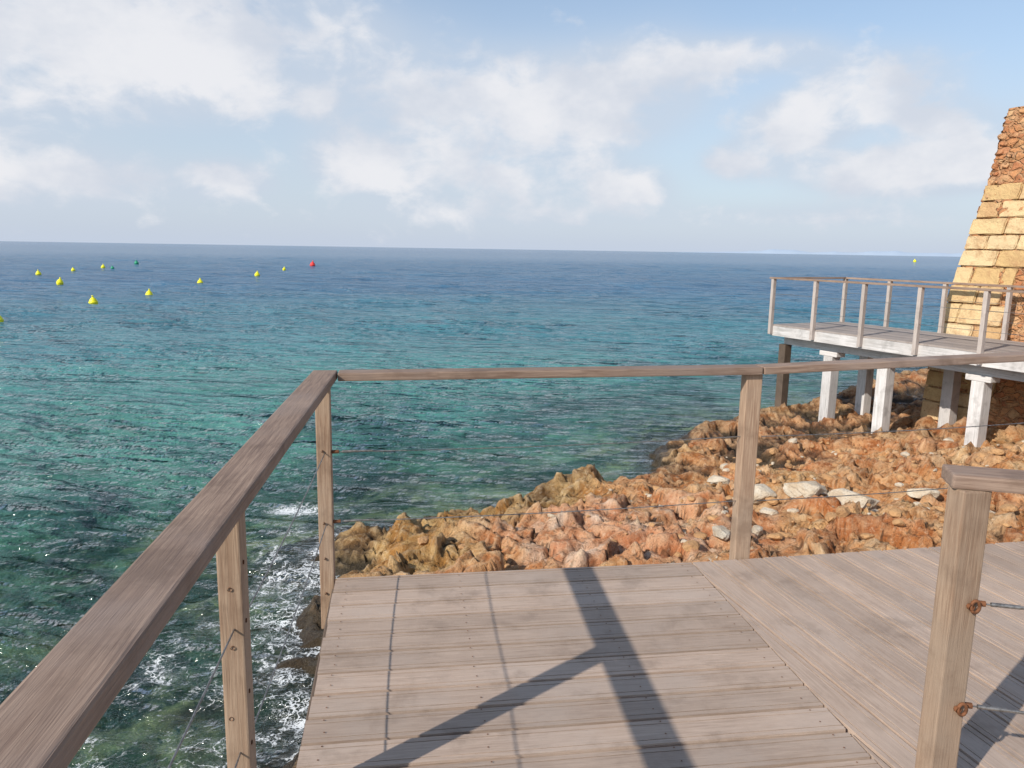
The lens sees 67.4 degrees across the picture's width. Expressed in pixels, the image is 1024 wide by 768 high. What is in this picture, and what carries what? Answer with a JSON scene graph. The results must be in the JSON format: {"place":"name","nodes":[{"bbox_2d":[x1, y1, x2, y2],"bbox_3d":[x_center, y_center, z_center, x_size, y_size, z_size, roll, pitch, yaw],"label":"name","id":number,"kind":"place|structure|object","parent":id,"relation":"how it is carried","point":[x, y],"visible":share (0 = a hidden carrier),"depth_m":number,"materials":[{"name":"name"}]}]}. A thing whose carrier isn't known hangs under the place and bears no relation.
{"place":"outdoors","nodes":[
{"label":"outdoors","id":0,"kind":"place"},
{"bbox_2d":[0,368,924,563],"bbox_3d":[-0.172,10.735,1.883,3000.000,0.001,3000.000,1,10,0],"label":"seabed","id":1,"kind":"structure","parent":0,"point":[897,370],"depth_m":73.92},
{"bbox_2d":[0,241,960,767],"bbox_3d":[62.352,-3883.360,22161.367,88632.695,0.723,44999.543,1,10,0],"label":"water","id":2,"kind":"structure","parent":0,"point":[126,401],"depth_m":29.67,"materials":[{"name":"teal liquid"}]},
{"bbox_2d":[56,277,63,284],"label":"buoy","id":3,"kind":"object","parent":2,"relation":"on","point":[59,281],"visible":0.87,"depth_m":70.40,"materials":[{"name":"yellow plastic"}]},
{"bbox_2d":[88,295,97,303],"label":"buoy","id":4,"kind":"object","parent":2,"relation":"on","point":[92,300],"visible":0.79,"depth_m":47.93,"materials":[{"name":"yellow plastic"}]},
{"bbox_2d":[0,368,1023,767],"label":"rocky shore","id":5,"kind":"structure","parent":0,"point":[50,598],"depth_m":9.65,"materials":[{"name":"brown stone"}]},
{"bbox_2d":[296,541,1023,767],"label":"boardwalk deck","id":6,"kind":"structure","parent":5,"relation":"on","point":[812,661],"depth_m":3.01,"materials":[{"name":"grey wood"}]},
{"bbox_2d":[0,370,337,767],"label":"wooden railing","id":7,"kind":"object","parent":6,"relation":"attached to","point":[57,702],"visible":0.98,"depth_m":1.50,"materials":[{"name":"brown wood"}]},
{"bbox_2d":[331,352,1023,559],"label":"wooden railing","id":8,"kind":"object","parent":6,"relation":"attached to","point":[747,444],"visible":0.94,"depth_m":3.95,"materials":[{"name":"brown wood"}]},
{"bbox_2d":[915,464,1023,767],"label":"wooden railing","id":9,"kind":"object","parent":6,"relation":"on","point":[956,610],"visible":1,"depth_m":2.20,"materials":[{"name":"brown wood"}]},
{"bbox_2d":[707,475,729,483],"bbox_3d":[2.984,1.398,11.098,0.323,0.139,0.192,6,11,25],"label":"boulder","id":10,"kind":"object","parent":5,"relation":"on","point":[715,479],"visible":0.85,"depth_m":11.04,"materials":[{"name":"stone"}]},
{"bbox_2d":[418,433,1023,569],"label":"loose stones","id":11,"kind":"object","parent":5,"relation":"on","point":[844,511],"visible":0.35,"depth_m":9.31,"materials":[{"name":"brown stone"}]},
{"bbox_2d":[712,525,729,540],"bbox_3d":[2.292,1.641,8.400,0.190,0.134,0.337,1,10,0],"label":"boulder","id":12,"kind":"object","parent":5,"relation":"on","point":[721,532],"visible":1,"depth_m":8.33,"materials":[{"name":"stone"}]},
{"bbox_2d":[753,484,776,504],"bbox_3d":[3.372,1.504,10.489,0.604,0.302,0.445,1,10,0],"label":"boulder","id":13,"kind":"object","parent":5,"relation":"on","point":[762,491],"visible":0.45,"depth_m":10.30,"materials":[{"name":"stone"}]},
{"bbox_2d":[759,507,778,514],"bbox_3d":[3.257,1.637,9.737,0.168,0.128,0.239,-8,13,-41],"label":"boulder","id":14,"kind":"object","parent":5,"relation":"on","point":[766,510],"visible":0.52,"depth_m":9.68,"materials":[{"name":"stone"}]},
{"bbox_2d":[783,481,824,497],"bbox_3d":[3.861,1.366,10.027,0.484,0.246,0.477,-6,12,-36],"label":"boulder","id":15,"kind":"object","parent":5,"relation":"on","point":[806,489],"visible":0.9,"depth_m":9.88,"materials":[{"name":"stone"}]},
{"bbox_2d":[827,488,879,510],"bbox_3d":[4.363,1.488,9.865,0.475,0.259,0.551,-6,12,-36],"label":"boulder","id":16,"kind":"object","parent":5,"relation":"on","point":[863,500],"visible":0.51,"depth_m":9.73,"materials":[{"name":"stone"}]},
{"bbox_2d":[770,322,1023,446],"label":"wooden platform","id":17,"kind":"structure","parent":5,"relation":"on","point":[832,341],"depth_m":15.56,"materials":[{"name":"white wood"}]},
{"bbox_2d":[768,277,1023,364],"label":"wooden railing","id":18,"kind":"object","parent":17,"relation":"attached to","point":[945,287],"visible":1,"depth_m":15.32,"materials":[{"name":"wood"}]},
{"bbox_2d":[906,488,939,498],"bbox_3d":[5.180,1.366,9.681,0.374,0.133,0.204,4,11,19],"label":"boulder","id":19,"kind":"object","parent":5,"relation":"on","point":[921,494],"visible":0.77,"depth_m":9.62,"materials":[{"name":"stone"}]},
{"bbox_2d":[920,106,1023,429],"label":"stone tower","id":20,"kind":"structure","parent":5,"relation":"on","point":[993,252],"depth_m":15.47,"materials":[{"name":"yellow stone"}]},
{"bbox_2d":[0,0,1023,253],"label":"sky","id":21,"kind":"structure","parent":0,"point":[587,125],"materials":[{"name":"blue"}]},
{"bbox_2d":[702,249,961,256],"bbox_3d":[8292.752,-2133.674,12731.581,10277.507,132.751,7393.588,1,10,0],"label":"distant hills","id":22,"kind":"structure","parent":0,"point":[887,253],"depth_m":14219.44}
]}

